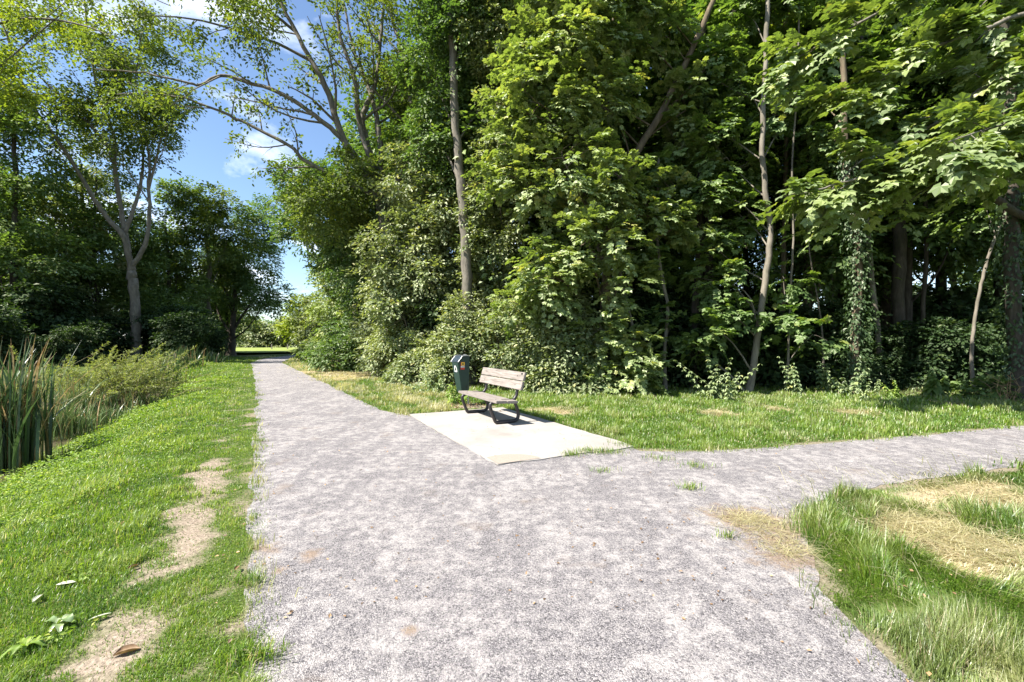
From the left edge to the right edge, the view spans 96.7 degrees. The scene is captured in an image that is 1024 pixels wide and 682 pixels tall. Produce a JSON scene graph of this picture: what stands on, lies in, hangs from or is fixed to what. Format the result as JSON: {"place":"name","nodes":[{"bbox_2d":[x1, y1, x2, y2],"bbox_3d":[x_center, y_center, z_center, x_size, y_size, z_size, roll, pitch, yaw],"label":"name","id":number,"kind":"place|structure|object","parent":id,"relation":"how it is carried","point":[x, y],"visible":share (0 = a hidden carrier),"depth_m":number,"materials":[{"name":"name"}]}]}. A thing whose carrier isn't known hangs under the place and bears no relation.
{"place":"outdoors","nodes":[
{"label":"outdoors","id":0,"kind":"place"},
{"bbox_2d":[0,382,183,484],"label":"pond water","id":1,"kind":"structure","parent":0,"point":[57,440],"depth_m":9.24,"materials":[{"name":"green liquid"}]},
{"bbox_2d":[0,335,129,474],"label":"cattail clump","id":2,"kind":"object","parent":1,"relation":"on","point":[23,431],"visible":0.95,"depth_m":7.08,"materials":[{"name":"green plant"}]},
{"bbox_2d":[36,372,128,426],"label":"reed clump","id":3,"kind":"object","parent":1,"relation":"on","point":[72,394],"visible":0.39,"depth_m":10.54,"materials":[{"name":"green plant"}]},
{"bbox_2d":[123,347,296,352],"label":"meadow","id":4,"kind":"structure","parent":0,"point":[261,350],"depth_m":65.86,"materials":[{"name":"green plant"}]},
{"bbox_2d":[224,316,278,347],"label":"hedge tree","id":5,"kind":"object","parent":4,"relation":"on","point":[253,340],"visible":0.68,"depth_m":86.63,"materials":[{"name":"green plant"}]},
{"bbox_2d":[255,314,303,346],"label":"hedge tree","id":6,"kind":"object","parent":4,"relation":"on","point":[280,340],"visible":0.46,"depth_m":87.92,"materials":[{"name":"green plant"}]},
{"bbox_2d":[271,292,316,348],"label":"young linden","id":7,"kind":"object","parent":4,"relation":"on","point":[283,328],"visible":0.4,"depth_m":60.73,"materials":[{"name":"green plant"}]},
{"bbox_2d":[0,355,1023,681],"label":"grass","id":8,"kind":"structure","parent":0,"point":[936,635],"depth_m":3.52,"materials":[{"name":"green plant"}]},
{"bbox_2d":[0,346,1023,681],"bbox_3d":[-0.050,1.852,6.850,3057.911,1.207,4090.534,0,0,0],"label":"ground","id":9,"kind":"structure","parent":0,"point":[192,530],"depth_m":3.00,"materials":[{"name":"soil"}]},
{"bbox_2d":[0,299,30,367],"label":"holly bush","id":10,"kind":"object","parent":9,"relation":"on","point":[5,336],"visible":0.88,"depth_m":24.48,"materials":[{"name":"green plant"}]},
{"bbox_2d":[0,306,45,365],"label":"holly bush","id":11,"kind":"object","parent":9,"relation":"on","point":[29,328],"visible":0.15,"depth_m":27.04,"materials":[{"name":"green plant"}]},
{"bbox_2d":[0,636,47,657],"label":"dock plant","id":12,"kind":"object","parent":9,"relation":"on","point":[25,643],"visible":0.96,"depth_m":2.16,"materials":[{"name":"green plant"}]},
{"bbox_2d":[15,335,66,366],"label":"holly bush","id":13,"kind":"object","parent":9,"relation":"on","point":[37,346],"visible":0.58,"depth_m":25.34,"materials":[{"name":"green plant"}]},
{"bbox_2d":[0,60,100,330],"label":"alder tree","id":14,"kind":"object","parent":9,"relation":"on","point":[16,234],"visible":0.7,"depth_m":30.80,"materials":[{"name":"green plant"}]},
{"bbox_2d":[0,275,112,362],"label":"holly bush","id":15,"kind":"object","parent":9,"relation":"on","point":[67,305],"visible":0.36,"depth_m":29.46,"materials":[{"name":"green plant"}]},
{"bbox_2d":[44,613,74,632],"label":"dock plant","id":16,"kind":"object","parent":9,"relation":"on","point":[58,623],"visible":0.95,"depth_m":2.31,"materials":[{"name":"green plant"}]},
{"bbox_2d":[18,319,119,363],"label":"holly bush","id":17,"kind":"object","parent":9,"relation":"on","point":[95,328],"visible":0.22,"depth_m":29.50,"materials":[{"name":"green plant"}]},
{"bbox_2d":[37,398,112,439],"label":"reed clump","id":18,"kind":"object","parent":9,"relation":"on","point":[66,426],"visible":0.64,"depth_m":9.38,"materials":[{"name":"green plant"}]},
{"bbox_2d":[47,325,103,366],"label":"holly bush","id":19,"kind":"object","parent":9,"relation":"on","point":[73,337],"visible":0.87,"depth_m":26.18,"materials":[{"name":"green plant"}]},
{"bbox_2d":[2,128,152,335],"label":"alder tree","id":20,"kind":"object","parent":9,"relation":"on","point":[57,215],"visible":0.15,"depth_m":36.18,"materials":[{"name":"green plant"}]},
{"bbox_2d":[0,0,175,121],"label":"willow tree","id":21,"kind":"object","parent":9,"relation":"on","point":[27,96],"visible":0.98,"depth_m":25.79,"materials":[{"name":"green plant"}]},
{"bbox_2d":[30,163,165,326],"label":"forest tree","id":22,"kind":"object","parent":9,"relation":"on","point":[111,281],"visible":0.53,"depth_m":35.70,"materials":[{"name":"green plant"}]},
{"bbox_2d":[60,401,141,428],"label":"reed clump","id":23,"kind":"object","parent":9,"relation":"on","point":[103,417],"visible":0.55,"depth_m":10.24,"materials":[{"name":"green plant"}]},
{"bbox_2d":[0,0,206,359],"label":"plane tree","id":24,"kind":"object","parent":9,"relation":"on","point":[78,111],"visible":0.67,"depth_m":33.51,"materials":[{"name":"green plant"}]},
{"bbox_2d":[60,314,152,361],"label":"holly bush","id":25,"kind":"object","parent":9,"relation":"on","point":[120,341],"visible":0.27,"depth_m":33.56,"materials":[{"name":"green plant"}]},
{"bbox_2d":[4,341,226,410],"bbox_3d":[-10.834,0.923,12.762,5.245,1.868,4.231,0,0,24],"label":"willow bush","id":26,"kind":"object","parent":9,"relation":"on","point":[135,375],"visible":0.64,"depth_m":12.71,"materials":[{"name":"green plant"}]},
{"bbox_2d":[0,372,238,642],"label":"bank weeds","id":27,"kind":"object","parent":9,"relation":"on","point":[18,479],"visible":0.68,"depth_m":5.94,"materials":[{"name":"green plant"}]},
{"bbox_2d":[90,388,167,412],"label":"reed clump","id":28,"kind":"object","parent":9,"relation":"on","point":[139,401],"visible":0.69,"depth_m":12.21,"materials":[{"name":"green plant"}]},
{"bbox_2d":[133,350,186,384],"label":"reed clump","id":29,"kind":"object","parent":9,"relation":"on","point":[167,365],"visible":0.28,"depth_m":19.03,"materials":[{"name":"green plant"}]},
{"bbox_2d":[106,175,226,355],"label":"alder tree","id":30,"kind":"object","parent":9,"relation":"on","point":[158,293],"visible":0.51,"depth_m":38.93,"materials":[{"name":"green plant"}]},
{"bbox_2d":[130,303,219,354],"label":"holly bush","id":31,"kind":"object","parent":9,"relation":"on","point":[161,311],"visible":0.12,"depth_m":34.43,"materials":[{"name":"green plant"}]},
{"bbox_2d":[153,343,207,368],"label":"reed clump","id":32,"kind":"object","parent":9,"relation":"on","point":[185,357],"visible":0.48,"depth_m":25.52,"materials":[{"name":"green plant"}]},
{"bbox_2d":[146,310,222,362],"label":"holly bush","id":33,"kind":"object","parent":9,"relation":"on","point":[182,337],"visible":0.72,"depth_m":30.59,"materials":[{"name":"green plant"}]},
{"bbox_2d":[150,180,268,323],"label":"alder tree","id":34,"kind":"object","parent":9,"relation":"on","point":[211,220],"visible":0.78,"depth_m":41.22,"materials":[{"name":"green plant"}]},
{"bbox_2d":[202,325,229,356],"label":"holly bush","id":35,"kind":"object","parent":9,"relation":"on","point":[217,341],"visible":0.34,"depth_m":36.79,"materials":[{"name":"green plant"}]},
{"bbox_2d":[189,239,265,353],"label":"forest tree","id":36,"kind":"object","parent":9,"relation":"on","point":[227,314],"visible":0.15,"depth_m":48.01,"materials":[{"name":"green plant"}]},
{"bbox_2d":[193,192,296,355],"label":"oak tree","id":37,"kind":"object","parent":9,"relation":"on","point":[265,295],"visible":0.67,"depth_m":44.75,"materials":[{"name":"green plant"}]},
{"bbox_2d":[62,0,439,363],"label":"ash tree","id":38,"kind":"object","parent":9,"relation":"on","point":[344,196],"visible":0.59,"depth_m":18.01,"materials":[{"name":"green plant"}]},
{"bbox_2d":[290,324,345,361],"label":"hawthorn bush","id":39,"kind":"object","parent":9,"relation":"on","point":[304,342],"visible":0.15,"depth_m":29.01,"materials":[{"name":"green plant"}]},
{"bbox_2d":[289,267,362,348],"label":"birch tree","id":40,"kind":"object","parent":9,"relation":"on","point":[310,327],"visible":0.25,"depth_m":33.07,"materials":[{"name":"green plant"}]},
{"bbox_2d":[296,315,374,372],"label":"laurel bush","id":41,"kind":"object","parent":9,"relation":"on","point":[319,358],"visible":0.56,"depth_m":21.67,"materials":[{"name":"green plant"}]},
{"bbox_2d":[263,145,409,369],"bbox_3d":[-7.967,-4.079,22.117,8.297,11.236,6.002,0,0,20],"label":"oak tree","id":42,"kind":"object","parent":9,"relation":"on","point":[337,259],"visible":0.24,"depth_m":21.05,"materials":[{"name":"green plant"}]},
{"bbox_2d":[299,251,419,346],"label":"maple sapling","id":43,"kind":"object","parent":9,"relation":"on","point":[319,314],"visible":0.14,"depth_m":26.71,"materials":[{"name":"green plant"}]},
{"bbox_2d":[321,52,423,269],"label":"forest tree","id":44,"kind":"object","parent":9,"relation":"on","point":[354,139],"visible":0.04,"depth_m":27.96,"materials":[{"name":"green plant"}]},
{"bbox_2d":[343,295,429,377],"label":"hazel bush","id":45,"kind":"object","parent":9,"relation":"on","point":[376,358],"visible":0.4,"depth_m":18.18,"materials":[{"name":"green plant"}]},
{"bbox_2d":[341,112,479,376],"bbox_3d":[-3.754,-3.899,17.856,5.514,10.834,5.086,0,0,0],"label":"hornbeam tree","id":46,"kind":"object","parent":9,"relation":"on","point":[422,218],"visible":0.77,"depth_m":16.76,"materials":[{"name":"green plant"}]},
{"bbox_2d":[377,329,444,383],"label":"elder bush","id":47,"kind":"object","parent":9,"relation":"on","point":[409,366],"visible":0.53,"depth_m":15.28,"materials":[{"name":"green plant"}]},
{"bbox_2d":[363,41,470,313],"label":"forest tree","id":48,"kind":"object","parent":9,"relation":"on","point":[382,111],"visible":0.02,"depth_m":22.99,"materials":[{"name":"green plant"}]},
{"bbox_2d":[388,366,455,392],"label":"nettle","id":49,"kind":"object","parent":9,"relation":"on","point":[438,384],"visible":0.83,"depth_m":12.62,"materials":[{"name":"green plant"}]},
{"bbox_2d":[414,288,492,387],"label":"dogwood bush","id":50,"kind":"object","parent":9,"relation":"on","point":[435,366],"visible":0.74,"depth_m":14.38,"materials":[{"name":"green plant"}]},
{"bbox_2d":[411,293,498,375],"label":"holly bush","id":51,"kind":"object","parent":9,"relation":"on","point":[432,323],"visible":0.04,"depth_m":16.62,"materials":[{"name":"green plant"}]},
{"bbox_2d":[383,0,527,383],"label":"poplar tree","id":52,"kind":"object","parent":9,"relation":"on","point":[441,43],"visible":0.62,"depth_m":15.73,"materials":[{"name":"green plant"}]},
{"bbox_2d":[445,382,471,404],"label":"weed plant","id":53,"kind":"object","parent":9,"relation":"on","point":[454,398],"visible":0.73,"depth_m":10.47,"materials":[{"name":"green plant"}]},
{"bbox_2d":[451,354,469,404],"bbox_3d":[-1.133,0.924,10.238,0.383,1.251,0.342,0,0,-36],"label":"litter bin","id":54,"kind":"object","parent":9,"relation":"on","point":[460,364],"visible":0.94,"depth_m":10.14,"materials":[{"name":"green plastic"}]},
{"bbox_2d":[364,2,557,316],"bbox_3d":[-1.610,-7.825,20.183,9.465,18.791,8.355,0,0,-19],"label":"forest tree","id":55,"kind":"object","parent":9,"relation":"on","point":[391,138],"visible":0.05,"depth_m":18.50,"materials":[{"name":"green plant"}]},
{"bbox_2d":[452,293,560,390],"bbox_3d":[-0.052,0.079,14.212,3.700,3.345,3.141,0,0,0],"label":"dogwood bush","id":56,"kind":"object","parent":9,"relation":"on","point":[511,356],"visible":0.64,"depth_m":13.96,"materials":[{"name":"green plant"}]},
{"bbox_2d":[448,0,576,366],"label":"maple tree","id":57,"kind":"object","parent":9,"relation":"on","point":[506,230],"visible":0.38,"depth_m":15.58,"materials":[{"name":"green plant"}]},
{"bbox_2d":[410,407,632,465],"bbox_3d":[-0.170,1.482,7.558,2.128,0.096,4.172,0,0,-27],"label":"concrete pad","id":58,"kind":"object","parent":9,"relation":"on","point":[482,434],"visible":0.77,"depth_m":6.98,"materials":[{"name":"grey concrete"}]},
{"bbox_2d":[458,367,526,423],"bbox_3d":[-0.409,0.987,8.510,0.665,0.894,1.800,0,0,-27],"label":"park bench","id":59,"kind":"object","parent":58,"relation":"on","point":[520,377],"visible":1,"depth_m":8.30,"materials":[{"name":"brown wood"}]},
{"bbox_2d":[487,454,539,463],"bbox_3d":[0.014,1.430,5.597,0.580,0.001,0.370,0,0,-27],"label":"sand patch","id":60,"kind":"object","parent":58,"relation":"on","point":[504,458],"visible":1,"depth_m":5.59,"materials":[{"name":"beige sand"}]},
{"bbox_2d":[432,3,654,298],"bbox_3d":[0.924,-6.123,17.178,7.860,15.322,8.342,0,0,-7],"label":"forest tree","id":61,"kind":"object","parent":9,"relation":"on","point":[503,209],"visible":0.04,"depth_m":16.12,"materials":[{"name":"green plant"}]},
{"bbox_2d":[510,253,620,396],"bbox_3d":[1.482,-0.225,13.082,3.444,4.709,2.832,0,0,31],"label":"hazel bush","id":62,"kind":"object","parent":9,"relation":"on","point":[559,363],"visible":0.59,"depth_m":12.54,"materials":[{"name":"green plant"}]},
{"bbox_2d":[461,0,725,350],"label":"sycamore tree","id":63,"kind":"object","parent":9,"relation":"on","point":[548,76],"visible":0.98,"depth_m":12.46,"materials":[{"name":"green plant"}]},
{"bbox_2d":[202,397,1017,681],"bbox_3d":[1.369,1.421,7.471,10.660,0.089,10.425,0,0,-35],"label":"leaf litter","id":64,"kind":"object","parent":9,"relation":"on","point":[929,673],"visible":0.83,"depth_m":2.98,"materials":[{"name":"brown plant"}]},
{"bbox_2d":[573,325,662,394],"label":"maple bush","id":65,"kind":"object","parent":9,"relation":"on","point":[614,367],"visible":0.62,"depth_m":12.21,"materials":[{"name":"green plant"}]},
{"bbox_2d":[562,227,677,396],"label":"sycamore sapling","id":66,"kind":"object","parent":9,"relation":"on","point":[635,347],"visible":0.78,"depth_m":11.96,"materials":[{"name":"green plant"}]},
{"bbox_2d":[522,0,747,313],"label":"forest tree","id":67,"kind":"object","parent":9,"relation":"on","point":[631,130],"visible":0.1,"depth_m":16.09,"materials":[{"name":"green plant"}]},
{"bbox_2d":[590,283,702,377],"bbox_3d":[4.768,0.035,16.127,4.624,4.201,3.744,0,0,7],"label":"holly bush","id":68,"kind":"object","parent":9,"relation":"on","point":[655,297],"visible":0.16,"depth_m":15.31,"materials":[{"name":"green plant"}]},
{"bbox_2d":[584,88,716,307],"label":"forest tree","id":69,"kind":"object","parent":9,"relation":"on","point":[637,281],"visible":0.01,"depth_m":19.54,"materials":[{"name":"green plant"}]},
{"bbox_2d":[623,105,717,389],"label":"sycamore sapling","id":70,"kind":"object","parent":9,"relation":"on","point":[665,154],"visible":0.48,"depth_m":13.24,"materials":[{"name":"green plant"}]},
{"bbox_2d":[688,26,705,386],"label":"slim tree","id":71,"kind":"object","parent":9,"relation":"on","point":[695,303],"visible":0.19,"depth_m":14.12,"materials":[{"name":"brown plant"}]},
{"bbox_2d":[645,309,758,389],"bbox_3d":[5.953,0.493,14.992,3.954,3.113,4.985,0,0,-12],"label":"holly bush","id":72,"kind":"object","parent":9,"relation":"on","point":[682,380],"visible":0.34,"depth_m":13.78,"materials":[{"name":"green plant"}]},
{"bbox_2d":[613,0,793,301],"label":"forest tree","id":73,"kind":"object","parent":9,"relation":"on","point":[706,220],"visible":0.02,"depth_m":17.11,"materials":[{"name":"green plant"}]},
{"bbox_2d":[673,354,762,400],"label":"nettle","id":74,"kind":"object","parent":9,"relation":"on","point":[714,392],"visible":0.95,"depth_m":11.36,"materials":[{"name":"green plant"}]},
{"bbox_2d":[634,0,815,300],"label":"forest tree","id":75,"kind":"object","parent":9,"relation":"on","point":[715,251],"visible":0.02,"depth_m":18.85,"materials":[{"name":"green plant"}]},
{"bbox_2d":[694,176,794,310],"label":"forest tree","id":76,"kind":"object","parent":9,"relation":"on","point":[749,255],"visible":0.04,"depth_m":24.31,"materials":[{"name":"green plant"}]},
{"bbox_2d":[653,0,855,391],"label":"sycamore tree","id":77,"kind":"object","parent":9,"relation":"on","point":[722,118],"visible":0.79,"depth_m":13.12,"materials":[{"name":"green plant"}]},
{"bbox_2d":[717,310,823,388],"bbox_3d":[8.438,0.510,15.165,3.856,3.036,4.862,0,0,21],"label":"holly bush","id":78,"kind":"object","parent":9,"relation":"on","point":[770,360],"visible":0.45,"depth_m":13.95,"materials":[{"name":"green plant"}]},
{"bbox_2d":[780,112,787,335],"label":"slim tree","id":79,"kind":"object","parent":9,"relation":"on","point":[783,244],"visible":0.38,"depth_m":15.14,"materials":[{"name":"brown plant"}]},
{"bbox_2d":[777,356,801,395],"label":"nettle","id":80,"kind":"object","parent":9,"relation":"on","point":[790,384],"visible":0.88,"depth_m":12.25,"materials":[{"name":"green plant"}]},
{"bbox_2d":[736,47,848,311],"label":"forest tree","id":81,"kind":"object","parent":9,"relation":"on","point":[763,235],"depth_m":19.52,"materials":[{"name":"green plant"}]},
{"bbox_2d":[738,5,857,390],"bbox_3d":[8.339,-4.666,13.296,4.053,12.336,2.584,0,0,-26],"label":"sycamore sapling","id":82,"kind":"object","parent":9,"relation":"on","point":[791,299],"visible":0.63,"depth_m":12.89,"materials":[{"name":"green plant"}]},
{"bbox_2d":[705,8,931,311],"bbox_3d":[10.742,-5.760,16.021,7.972,14.642,7.511,0,0,22],"label":"forest tree","id":83,"kind":"object","parent":9,"relation":"on","point":[826,265],"visible":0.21,"depth_m":15.62,"materials":[{"name":"green plant"}]},
{"bbox_2d":[815,361,831,392],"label":"nettle","id":84,"kind":"object","parent":9,"relation":"on","point":[825,385],"visible":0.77,"depth_m":12.67,"materials":[{"name":"green plant"}]},
{"bbox_2d":[761,297,892,389],"bbox_3d":[10.048,0.305,14.986,3.766,3.421,3.049,0,0,-11],"label":"holly bush","id":85,"kind":"object","parent":9,"relation":"on","point":[837,311],"visible":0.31,"depth_m":14.40,"materials":[{"name":"green plant"}]},
{"bbox_2d":[817,359,869,394],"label":"nettle","id":86,"kind":"object","parent":9,"relation":"on","point":[850,390],"visible":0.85,"depth_m":11.76,"materials":[{"name":"green plant"}]},
{"bbox_2d":[770,0,930,393],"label":"ivy clad tree","id":87,"kind":"object","parent":9,"relation":"on","point":[858,287],"visible":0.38,"depth_m":12.84,"materials":[{"name":"green plant"}]},
{"bbox_2d":[821,332,922,388],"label":"holly bush","id":88,"kind":"object","parent":9,"relation":"on","point":[876,365],"visible":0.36,"depth_m":13.89,"materials":[{"name":"green plant"}]},
{"bbox_2d":[817,0,936,384],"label":"pale pole tree","id":89,"kind":"object","parent":9,"relation":"on","point":[871,276],"visible":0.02,"depth_m":14.44,"materials":[{"name":"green plant"}]},
{"bbox_2d":[747,0,1023,256],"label":"sycamore tree","id":90,"kind":"object","parent":9,"relation":"on","point":[973,156],"visible":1,"depth_m":8.89,"materials":[{"name":"green plant"}]},
{"bbox_2d":[830,11,952,382],"bbox_3d":[14.081,-8.065,15.607,7.463,19.169,6.150,0,0,0],"label":"beech tree","id":91,"kind":"object","parent":9,"relation":"on","point":[899,236],"visible":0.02,"depth_m":14.87,"materials":[{"name":"maple leaf"},{"name":"dark bark"},{"name":"leaf"}]},
{"bbox_2d":[797,55,990,351],"bbox_3d":[15.020,-5.980,18.770,8.208,15.076,7.734,0,0,-23],"label":"forest tree","id":92,"kind":"object","parent":9,"relation":"on","point":[884,292],"visible":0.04,"depth_m":17.37,"materials":[{"name":"green plant"}]},
{"bbox_2d":[790,7,1023,349],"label":"forest tree","id":93,"kind":"object","parent":9,"relation":"on","point":[910,298],"visible":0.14,"depth_m":14.95,"materials":[{"name":"green plant"}]},
{"bbox_2d":[920,69,928,331],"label":"slim tree","id":94,"kind":"object","parent":9,"relation":"on","point":[924,282],"visible":0.22,"depth_m":14.96,"materials":[{"name":"brown plant"}]},
{"bbox_2d":[872,315,996,388],"bbox_3d":[12.692,0.563,13.929,2.944,2.674,2.383,0,0,21],"label":"holly bush","id":95,"kind":"object","parent":9,"relation":"on","point":[934,358],"visible":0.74,"depth_m":13.53,"materials":[{"name":"green plant"}]},
{"bbox_2d":[920,370,951,395],"bbox_3d":[10.655,1.220,11.570,1.078,1.004,0.584,0,0,-30],"label":"burdock","id":96,"kind":"object","parent":9,"relation":"on","point":[933,385],"visible":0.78,"depth_m":11.51,"materials":[{"name":"green plant"}]},
{"bbox_2d":[880,0,1023,398],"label":"oak tree","id":97,"kind":"object","parent":9,"relation":"on","point":[1009,222],"visible":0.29,"depth_m":11.16,"materials":[{"name":"green plant"}]},
{"bbox_2d":[913,281,1004,350],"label":"holly bush","id":98,"kind":"object","parent":9,"relation":"on","point":[943,306],"visible":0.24,"depth_m":16.09,"materials":[{"name":"green plant"}]},
{"bbox_2d":[910,325,1007,393],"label":"holly bush","id":99,"kind":"object","parent":9,"relation":"on","point":[982,366],"visible":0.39,"depth_m":13.13,"materials":[{"name":"green plant"}]},
{"bbox_2d":[920,159,1020,392],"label":"sycamore sapling","id":100,"kind":"object","parent":9,"relation":"on","point":[940,226],"visible":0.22,"depth_m":12.75,"materials":[{"name":"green plant"}]},
{"bbox_2d":[942,374,1023,400],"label":"bramble","id":101,"kind":"object","parent":9,"relation":"on","point":[962,384],"visible":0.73,"depth_m":11.29,"materials":[{"name":"green plant"}]},
{"bbox_2d":[956,308,1023,356],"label":"holly bush","id":102,"kind":"object","parent":9,"relation":"on","point":[990,323],"visible":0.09,"depth_m":14.23,"materials":[{"name":"green plant"}]},
{"bbox_2d":[0,0,1023,337],"label":"sky","id":103,"kind":"structure","parent":0,"point":[206,153],"materials":[{"name":"blue"}]},
{"bbox_2d":[243,355,1023,681],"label":"gravel path","id":104,"kind":"structure","parent":0,"point":[727,631],"depth_m":3.10,"materials":[{"name":"grey gravel"}]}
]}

